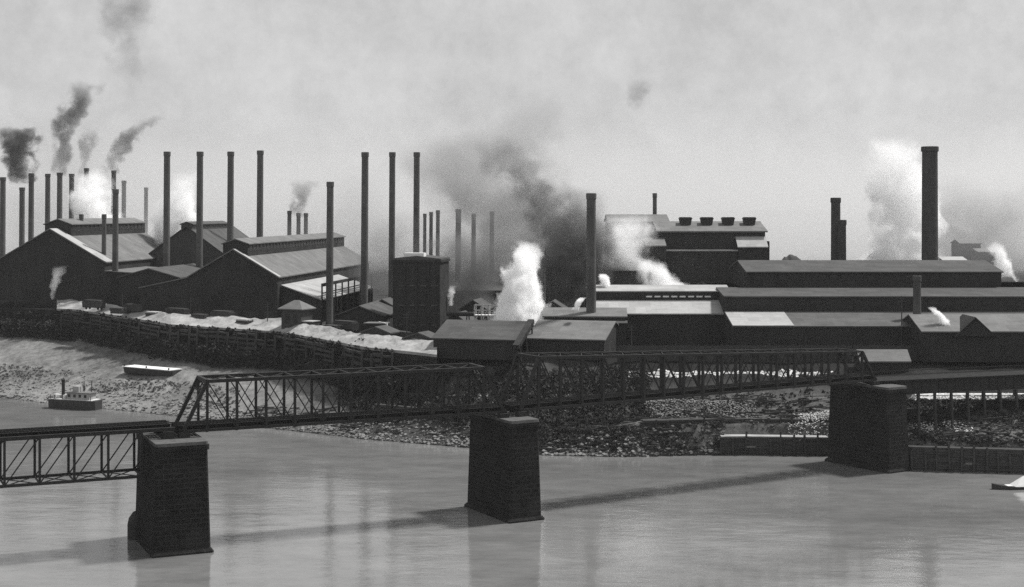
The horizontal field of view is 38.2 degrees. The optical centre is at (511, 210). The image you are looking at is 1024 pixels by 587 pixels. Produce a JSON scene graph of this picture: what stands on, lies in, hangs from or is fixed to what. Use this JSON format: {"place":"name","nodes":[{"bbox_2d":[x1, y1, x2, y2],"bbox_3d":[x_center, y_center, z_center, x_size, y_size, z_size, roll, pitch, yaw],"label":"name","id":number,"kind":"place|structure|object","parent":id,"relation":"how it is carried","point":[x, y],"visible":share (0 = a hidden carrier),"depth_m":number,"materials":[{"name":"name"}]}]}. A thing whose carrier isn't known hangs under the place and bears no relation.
{"place":"outdoors","nodes":[
{"label":"outdoors","id":0,"kind":"place"},
{"bbox_2d":[363,321,389,329],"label":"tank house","id":1,"kind":"structure","parent":0,"point":[368,325],"depth_m":382.16,"materials":[{"name":"metal"}]},
{"bbox_2d":[0,398,1023,586],"bbox_3d":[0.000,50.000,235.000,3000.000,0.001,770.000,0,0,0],"label":"river","id":2,"kind":"structure","parent":0,"point":[293,509],"depth_m":236.78,"materials":[{"name":"liquid"}]},
{"bbox_2d":[48,379,101,410],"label":"towboat","id":3,"kind":"object","parent":2,"relation":"on","point":[77,398],"visible":1,"depth_m":371.24,"materials":[{"name":"metal"}]},
{"bbox_2d":[127,432,213,557],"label":"bridge pier","id":4,"kind":"structure","parent":2,"relation":"in","point":[169,516],"depth_m":215.17,"materials":[{"name":"stone"}]},
{"bbox_2d":[0,420,174,487],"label":"bridge span","id":5,"kind":"object","parent":4,"relation":"on","point":[165,429],"visible":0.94,"depth_m":215.79,"materials":[{"name":"paint"}]},
{"bbox_2d":[171,363,508,437],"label":"bridge span","id":6,"kind":"object","parent":4,"relation":"on","point":[186,428],"visible":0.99,"depth_m":232.02,"materials":[{"name":"paint"}]},
{"bbox_2d":[464,411,544,523],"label":"bridge pier","id":7,"kind":"structure","parent":2,"relation":"in","point":[504,478],"depth_m":238.92,"materials":[{"name":"stone"}]},
{"bbox_2d":[992,476,1023,489],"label":"river skiff","id":8,"kind":"object","parent":2,"relation":"on","point":[1017,484],"visible":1,"depth_m":264.73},
{"bbox_2d":[0,210,1023,469],"bbox_3d":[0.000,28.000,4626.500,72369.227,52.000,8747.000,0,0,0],"label":"ground","id":9,"kind":"structure","parent":0,"point":[524,240],"depth_m":908.71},
{"bbox_2d":[0,177,5,256],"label":"smokestack","id":10,"kind":"object","parent":9,"relation":"on","point":[2,216],"visible":0.84,"depth_m":639.00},
{"bbox_2d":[19,187,24,245],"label":"smokestack","id":11,"kind":"object","parent":9,"relation":"on","point":[21,215],"visible":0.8,"depth_m":698.91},
{"bbox_2d":[0,307,56,331],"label":"retaining wall","id":12,"kind":"structure","parent":9,"relation":"on","point":[34,311],"depth_m":471.00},
{"bbox_2d":[0,300,59,308],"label":"scrub","id":13,"kind":"object","parent":9,"relation":"on","point":[28,305],"visible":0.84,"depth_m":477.01,"materials":[{"name":"grey plant"}]},
{"bbox_2d":[28,173,33,240],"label":"smokestack","id":14,"kind":"object","parent":9,"relation":"on","point":[31,210],"visible":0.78,"depth_m":658.95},
{"bbox_2d":[45,174,50,222],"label":"smokestack","id":15,"kind":"object","parent":9,"relation":"on","point":[47,197],"visible":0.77,"depth_m":719.01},
{"bbox_2d":[57,173,62,218],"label":"smokestack","id":16,"kind":"object","parent":9,"relation":"on","point":[59,195],"visible":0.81,"depth_m":718.94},
{"bbox_2d":[69,174,74,218],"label":"smokestack","id":17,"kind":"object","parent":9,"relation":"on","point":[71,196],"visible":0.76,"depth_m":768.94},
{"bbox_2d":[0,218,161,306],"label":"rolling mill","id":18,"kind":"object","parent":9,"relation":"on","point":[59,259],"visible":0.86,"depth_m":480.77,"materials":[{"name":"metal"}]},
{"bbox_2d":[84,168,88,217],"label":"smokestack","id":19,"kind":"object","parent":9,"relation":"on","point":[86,192],"visible":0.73,"depth_m":778.96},
{"bbox_2d":[102,214,106,254],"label":"smokestack","id":20,"kind":"object","parent":9,"relation":"on","point":[104,216],"visible":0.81,"depth_m":485.37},
{"bbox_2d":[0,380,215,419],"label":"rubble","id":21,"kind":"object","parent":9,"relation":"on","point":[134,406],"visible":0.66,"depth_m":373.16,"materials":[{"name":"stone"}]},
{"bbox_2d":[111,170,116,217],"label":"smokestack","id":22,"kind":"object","parent":9,"relation":"on","point":[113,179],"visible":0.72,"depth_m":778.98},
{"bbox_2d":[112,189,118,270],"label":"smokestack","id":23,"kind":"object","parent":9,"relation":"on","point":[115,192],"visible":0.77,"depth_m":477.22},
{"bbox_2d":[0,363,239,412],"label":"scrub","id":24,"kind":"object","parent":9,"relation":"on","point":[177,385],"visible":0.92,"depth_m":391.78,"materials":[{"name":"grey plant"}]},
{"bbox_2d":[121,181,126,217],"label":"smokestack","id":25,"kind":"object","parent":9,"relation":"on","point":[123,213],"visible":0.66,"depth_m":828.95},
{"bbox_2d":[144,187,147,233],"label":"smokestack","id":26,"kind":"object","parent":9,"relation":"on","point":[146,207],"visible":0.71,"depth_m":849.03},
{"bbox_2d":[121,364,181,375],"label":"flat barge","id":27,"kind":"object","parent":9,"relation":"on","point":[149,370],"visible":1,"depth_m":396.60,"materials":[{"name":"metal"}]},
{"bbox_2d":[117,263,199,306],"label":"rolling mill","id":28,"kind":"object","parent":9,"relation":"on","point":[129,285],"visible":0.38,"depth_m":452.64,"materials":[{"name":"metal"}]},
{"bbox_2d":[163,151,170,266],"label":"smokestack","id":29,"kind":"object","parent":9,"relation":"on","point":[166,228],"visible":0.78,"depth_m":473.09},
{"bbox_2d":[165,308,189,314],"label":"freight wagon","id":30,"kind":"object","parent":9,"relation":"on","point":[185,311],"visible":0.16,"depth_m":422.57,"materials":[{"name":"metal"}]},
{"bbox_2d":[148,221,248,266],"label":"furnace house","id":31,"kind":"structure","parent":9,"relation":"on","point":[182,245],"depth_m":520.45,"materials":[{"name":"metal"}]},
{"bbox_2d":[196,151,203,267],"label":"smokestack","id":32,"kind":"object","parent":9,"relation":"on","point":[199,229],"visible":0.81,"depth_m":485.06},
{"bbox_2d":[0,309,403,398],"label":"scrub","id":33,"kind":"object","parent":9,"relation":"on","point":[182,349],"visible":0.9,"depth_m":400.86,"materials":[{"name":"black plant"}]},
{"bbox_2d":[60,309,392,394],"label":"timber bulkhead","id":34,"kind":"object","parent":9,"relation":"on","point":[265,344],"visible":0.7,"depth_m":397.40,"materials":[{"name":"wood"}]},
{"bbox_2d":[227,151,233,240],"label":"smokestack","id":35,"kind":"object","parent":9,"relation":"on","point":[230,202],"visible":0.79,"depth_m":493.08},
{"bbox_2d":[57,299,436,392],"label":"retaining wall","id":36,"kind":"structure","parent":9,"relation":"on","point":[409,352],"depth_m":385.01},
{"bbox_2d":[82,299,105,309],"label":"freight wagon","id":37,"kind":"object","parent":36,"relation":"on","point":[97,304],"visible":1,"depth_m":450.84,"materials":[{"name":"metal"}]},
{"bbox_2d":[109,307,126,313],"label":"timber stack","id":38,"kind":"object","parent":36,"relation":"on","point":[116,310],"visible":1,"depth_m":433.06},
{"bbox_2d":[123,304,143,313],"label":"freight wagon","id":39,"kind":"object","parent":36,"relation":"on","point":[135,307],"visible":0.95,"depth_m":434.75,"materials":[{"name":"metal"}]},
{"bbox_2d":[210,310,235,315],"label":"freight wagon","id":40,"kind":"object","parent":36,"relation":"on","point":[221,313],"visible":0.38,"depth_m":411.86,"materials":[{"name":"metal"}]},
{"bbox_2d":[61,309,393,351],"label":"scrub","id":41,"kind":"object","parent":36,"relation":"on","point":[250,329],"visible":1,"depth_m":396.37,"materials":[{"name":"grey plant"}]},
{"bbox_2d":[278,300,319,328],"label":"watch cabin","id":42,"kind":"object","parent":36,"relation":"on","point":[295,312],"visible":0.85,"depth_m":392.30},
{"bbox_2d":[138,232,370,318],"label":"rolling mill","id":43,"kind":"object","parent":9,"relation":"on","point":[245,277],"visible":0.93,"depth_m":432.31,"materials":[{"name":"metal"}]},
{"bbox_2d":[256,150,263,236],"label":"smokestack","id":44,"kind":"object","parent":9,"relation":"on","point":[260,153],"visible":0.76,"depth_m":543.98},
{"bbox_2d":[296,213,300,234],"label":"smokestack","id":45,"kind":"object","parent":9,"relation":"on","point":[298,224],"visible":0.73,"depth_m":639.30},
{"bbox_2d":[281,274,372,325],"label":"open shed","id":46,"kind":"structure","parent":9,"relation":"on","point":[346,291],"depth_m":449.69,"materials":[{"name":"metal"}]},
{"bbox_2d":[325,182,333,324],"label":"smokestack","id":47,"kind":"object","parent":9,"relation":"on","point":[329,254],"visible":0.92,"depth_m":431.12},
{"bbox_2d":[215,408,469,446],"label":"rubble","id":48,"kind":"object","parent":9,"relation":"on","point":[381,437],"visible":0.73,"depth_m":323.95,"materials":[{"name":"stone"}]},
{"bbox_2d":[332,320,358,331],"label":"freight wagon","id":49,"kind":"object","parent":9,"relation":"on","point":[353,326],"visible":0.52,"depth_m":382.17,"materials":[{"name":"metal"}]},
{"bbox_2d":[233,405,469,434],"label":"driftwood","id":50,"kind":"object","parent":9,"relation":"on","point":[352,426],"visible":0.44,"depth_m":329.06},
{"bbox_2d":[333,299,392,332],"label":"shed","id":51,"kind":"structure","parent":9,"relation":"on","point":[376,311],"depth_m":398.20,"materials":[{"name":"metal"}]},
{"bbox_2d":[361,152,368,304],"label":"smokestack","id":52,"kind":"object","parent":9,"relation":"on","point":[364,239],"visible":0.83,"depth_m":439.09,"materials":[{"name":"metal"}]},
{"bbox_2d":[360,325,399,335],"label":"bank hut","id":53,"kind":"object","parent":9,"relation":"on","point":[382,330],"visible":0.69,"depth_m":362.25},
{"bbox_2d":[388,152,395,297],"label":"smokestack","id":54,"kind":"object","parent":9,"relation":"on","point":[392,155],"visible":0.79,"depth_m":454.19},
{"bbox_2d":[413,152,419,252],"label":"smokestack","id":55,"kind":"object","parent":9,"relation":"on","point":[416,212],"visible":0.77,"depth_m":474.15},
{"bbox_2d":[402,331,434,339],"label":"bank hut","id":56,"kind":"object","parent":9,"relation":"on","point":[426,335],"visible":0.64,"depth_m":352.19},
{"bbox_2d":[391,253,449,333],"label":"square tower","id":57,"kind":"structure","parent":9,"relation":"on","point":[421,289],"depth_m":392.08,"materials":[{"name":"brick"}]},
{"bbox_2d":[375,402,467,423],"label":"wharf wall","id":58,"kind":"structure","parent":9,"relation":"on","point":[382,406],"depth_m":326.55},
{"bbox_2d":[423,214,426,252],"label":"smokestack","id":59,"kind":"object","parent":9,"relation":"on","point":[424,232],"visible":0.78,"depth_m":599.42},
{"bbox_2d":[429,212,432,254],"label":"smokestack","id":60,"kind":"object","parent":9,"relation":"on","point":[430,233],"visible":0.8,"depth_m":599.38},
{"bbox_2d":[436,210,439,255],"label":"smokestack","id":61,"kind":"object","parent":9,"relation":"on","point":[437,232],"visible":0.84,"depth_m":599.31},
{"bbox_2d":[455,209,461,281],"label":"smokestack","id":62,"kind":"object","parent":9,"relation":"on","point":[458,249],"visible":0.86,"depth_m":618.98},
{"bbox_2d":[363,393,568,421],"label":"rubble","id":63,"kind":"object","parent":9,"relation":"on","point":[479,394],"visible":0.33,"depth_m":328.28,"materials":[{"name":"stone"}]},
{"bbox_2d":[471,214,475,281],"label":"smokestack","id":64,"kind":"object","parent":9,"relation":"on","point":[473,250],"visible":0.94,"depth_m":679.09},
{"bbox_2d":[459,298,493,319],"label":"yard shed","id":65,"kind":"structure","parent":9,"relation":"on","point":[468,307],"depth_m":400.22,"materials":[{"name":"metal"}]},
{"bbox_2d":[446,312,507,320],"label":"overhead pipe","id":66,"kind":"object","parent":9,"relation":"on","point":[469,314],"visible":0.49,"depth_m":371.16,"materials":[{"name":"metal"}]},
{"bbox_2d":[431,319,533,360],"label":"front shed","id":67,"kind":"structure","parent":9,"relation":"on","point":[477,339],"depth_m":341.56,"materials":[{"name":"metal"}]},
{"bbox_2d":[474,304,496,319],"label":"scaffold","id":68,"kind":"object","parent":9,"relation":"on","point":[485,314],"visible":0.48,"depth_m":366.01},
{"bbox_2d":[489,211,493,281],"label":"smokestack","id":69,"kind":"object","parent":9,"relation":"on","point":[491,262],"visible":0.81,"depth_m":649.12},
{"bbox_2d":[336,338,652,431],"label":"scrub","id":70,"kind":"object","parent":9,"relation":"on","point":[555,416],"visible":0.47,"depth_m":328.07,"materials":[{"name":"black plant"}]},
{"bbox_2d":[449,282,544,323],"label":"blowing house","id":71,"kind":"structure","parent":9,"relation":"on","point":[510,298],"depth_m":440.00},
{"bbox_2d":[510,302,529,320],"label":"tilting pipe","id":72,"kind":"object","parent":9,"relation":"on","point":[514,315],"visible":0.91,"depth_m":361.40,"materials":[{"name":"metal"}]},
{"bbox_2d":[513,319,533,361],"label":"inclined hoist","id":73,"kind":"object","parent":9,"relation":"on","point":[523,334],"visible":0.82,"depth_m":339.36,"materials":[{"name":"metal"}]},
{"bbox_2d":[538,299,566,319],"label":"yard shed","id":74,"kind":"structure","parent":9,"relation":"on","point":[554,303],"depth_m":378.26,"materials":[{"name":"metal"}]},
{"bbox_2d":[544,247,598,307],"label":"converter shed","id":75,"kind":"structure","parent":9,"relation":"on","point":[565,276],"depth_m":430.00,"materials":[{"name":"metal"}]},
{"bbox_2d":[527,319,618,359],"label":"front shed","id":76,"kind":"structure","parent":9,"relation":"on","point":[570,336],"depth_m":342.08,"materials":[{"name":"metal"}]},
{"bbox_2d":[542,307,627,345],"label":"casting shed","id":77,"kind":"structure","parent":9,"relation":"on","point":[618,316],"depth_m":354.15,"materials":[{"name":"metal"}]},
{"bbox_2d":[586,193,595,312],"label":"smokestack","id":78,"kind":"object","parent":9,"relation":"on","point":[591,259],"visible":0.79,"depth_m":356.00,"materials":[{"name":"metal"}]},
{"bbox_2d":[541,430,649,456],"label":"rubble","id":79,"kind":"object","parent":9,"relation":"on","point":[602,454],"visible":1,"depth_m":301.57,"materials":[{"name":"stone"}]},
{"bbox_2d":[603,258,648,284],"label":"converter shed","id":80,"kind":"structure","parent":9,"relation":"on","point":[625,271],"depth_m":408.73,"materials":[{"name":"metal"}]},
{"bbox_2d":[540,417,722,452],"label":"scrub","id":81,"kind":"object","parent":9,"relation":"on","point":[556,433],"visible":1,"depth_m":303.94,"materials":[{"name":"black plant"}]},
{"bbox_2d":[538,411,726,452],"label":"rubble","id":82,"kind":"object","parent":9,"relation":"on","point":[596,428],"visible":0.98,"depth_m":304.35,"materials":[{"name":"stone"}]},
{"bbox_2d":[604,214,668,261],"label":"charging house","id":83,"kind":"structure","parent":9,"relation":"on","point":[626,235],"depth_m":455.00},
{"bbox_2d":[584,285,727,348],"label":"finishing shed","id":84,"kind":"structure","parent":9,"relation":"on","point":[671,315],"depth_m":362.76,"materials":[{"name":"metal"}]},
{"bbox_2d":[636,421,725,455],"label":"rubble","id":85,"kind":"object","parent":9,"relation":"on","point":[705,450],"visible":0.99,"depth_m":302.33,"materials":[{"name":"stone"}]},
{"bbox_2d":[640,398,756,417],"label":"rubble heap","id":86,"kind":"object","parent":9,"relation":"on","point":[693,402],"visible":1,"depth_m":311.94,"materials":[{"name":"stone"}]},
{"bbox_2d":[644,217,769,284],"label":"vent house","id":87,"kind":"structure","parent":9,"relation":"on","point":[685,251],"depth_m":416.60,"materials":[{"name":"metal"}]},
{"bbox_2d":[628,369,832,377],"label":"stone heap","id":88,"kind":"object","parent":9,"relation":"on","point":[657,374],"visible":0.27,"depth_m":330.80,"materials":[{"name":"stone"}]},
{"bbox_2d":[635,387,829,417],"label":"scrub","id":89,"kind":"object","parent":9,"relation":"on","point":[783,398],"visible":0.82,"depth_m":314.31,"materials":[{"name":"black plant"}]},
{"bbox_2d":[637,392,827,430],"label":"rubble","id":90,"kind":"object","parent":9,"relation":"on","point":[774,416],"visible":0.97,"depth_m":312.24,"materials":[{"name":"stone"}]},
{"bbox_2d":[637,394,829,427],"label":"driftwood","id":91,"kind":"object","parent":9,"relation":"on","point":[758,399],"visible":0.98,"depth_m":312.52,"materials":[{"name":"wood"}]},
{"bbox_2d":[642,414,828,428],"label":"crib wall","id":92,"kind":"structure","parent":9,"relation":"on","point":[652,422],"depth_m":306.78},
{"bbox_2d":[617,344,918,363],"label":"board fence","id":93,"kind":"object","parent":9,"relation":"on","point":[912,351],"visible":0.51,"depth_m":338.60,"materials":[{"name":"wood"}]},
{"bbox_2d":[720,431,827,455],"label":"crib wall","id":94,"kind":"structure","parent":9,"relation":"on","point":[771,445],"depth_m":301.70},
{"bbox_2d":[788,410,828,435],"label":"rubble heap","id":95,"kind":"object","parent":9,"relation":"on","point":[821,413],"visible":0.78,"depth_m":306.48,"materials":[{"name":"stone"}]},
{"bbox_2d":[830,198,840,259],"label":"smokestack","id":96,"kind":"object","parent":9,"relation":"on","point":[835,210],"visible":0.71,"depth_m":423.81,"materials":[{"name":"brick"}]},
{"bbox_2d":[838,220,846,259],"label":"smokestack","id":97,"kind":"object","parent":9,"relation":"on","point":[842,224],"visible":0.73,"depth_m":420.02,"materials":[{"name":"brick"}]},
{"bbox_2d":[695,260,1023,353],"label":"rolling mill","id":98,"kind":"object","parent":9,"relation":"on","point":[808,302],"visible":0.81,"depth_m":358.50,"materials":[{"name":"metal"}]},
{"bbox_2d":[825,382,911,473],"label":"bridge pier","id":99,"kind":"structure","parent":9,"relation":"on","point":[868,427],"depth_m":285.32,"materials":[{"name":"stone"}]},
{"bbox_2d":[500,348,879,416],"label":"bridge span","id":100,"kind":"object","parent":99,"relation":"on","point":[523,406],"visible":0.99,"depth_m":262.91,"materials":[{"name":"paint"}]},
{"bbox_2d":[864,250,897,259],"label":"ore heap","id":101,"kind":"object","parent":9,"relation":"on","point":[884,255],"visible":0.17,"depth_m":483.55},
{"bbox_2d":[853,349,910,374],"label":"pump house","id":102,"kind":"structure","parent":9,"relation":"on","point":[891,360],"depth_m":328.02,"materials":[{"name":"metal"}]},
{"bbox_2d":[913,275,921,313],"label":"smokestack","id":103,"kind":"object","parent":9,"relation":"on","point":[917,279],"visible":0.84,"depth_m":351.18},
{"bbox_2d":[921,146,938,259],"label":"smokestack","id":104,"kind":"object","parent":9,"relation":"on","point":[929,202],"visible":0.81,"depth_m":408.15,"materials":[{"name":"brick"}]},
{"bbox_2d":[856,365,1023,435],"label":"approach viaduct","id":105,"kind":"object","parent":9,"relation":"on","point":[999,381],"visible":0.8,"depth_m":294.23,"materials":[{"name":"metal"}]},
{"bbox_2d":[908,420,972,434],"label":"rubble heap","id":106,"kind":"object","parent":9,"relation":"on","point":[931,428],"visible":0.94,"depth_m":292.41,"materials":[{"name":"stone"}]},
{"bbox_2d":[902,314,1023,361],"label":"machine shop","id":107,"kind":"structure","parent":9,"relation":"on","point":[967,337],"depth_m":334.00},
{"bbox_2d":[906,395,1023,426],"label":"scrub","id":108,"kind":"object","parent":9,"relation":"on","point":[977,404],"visible":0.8,"depth_m":298.18,"materials":[{"name":"black plant"}]},
{"bbox_2d":[907,417,1023,441],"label":"rubble","id":109,"kind":"object","parent":9,"relation":"on","point":[999,436],"visible":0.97,"depth_m":290.24,"materials":[{"name":"stone"}]},
{"bbox_2d":[908,443,1023,473],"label":"quay wall","id":110,"kind":"structure","parent":9,"relation":"on","point":[948,458],"depth_m":282.61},
{"bbox_2d":[908,408,1023,444],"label":"driftwood","id":111,"kind":"object","parent":9,"relation":"on","point":[947,432],"visible":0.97,"depth_m":291.05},
{"bbox_2d":[950,239,981,259],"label":"shed","id":112,"kind":"structure","parent":9,"relation":"on","point":[960,247],"depth_m":640.89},
{"bbox_2d":[909,393,1023,400],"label":"stone heap","id":113,"kind":"object","parent":9,"relation":"on","point":[961,396],"visible":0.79,"depth_m":304.76,"materials":[{"name":"stone"}]},
{"bbox_2d":[912,433,1023,469],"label":"scrub","id":114,"kind":"object","parent":9,"relation":"on","point":[934,439],"visible":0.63,"depth_m":288.15,"materials":[{"name":"black plant"}]},
{"bbox_2d":[968,248,997,266],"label":"shed","id":115,"kind":"structure","parent":9,"relation":"on","point":[989,255],"depth_m":600.00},
{"bbox_2d":[0,0,1023,209],"label":"sky","id":116,"kind":"structure","parent":0,"point":[504,104],"materials":[{"name":"grey"}]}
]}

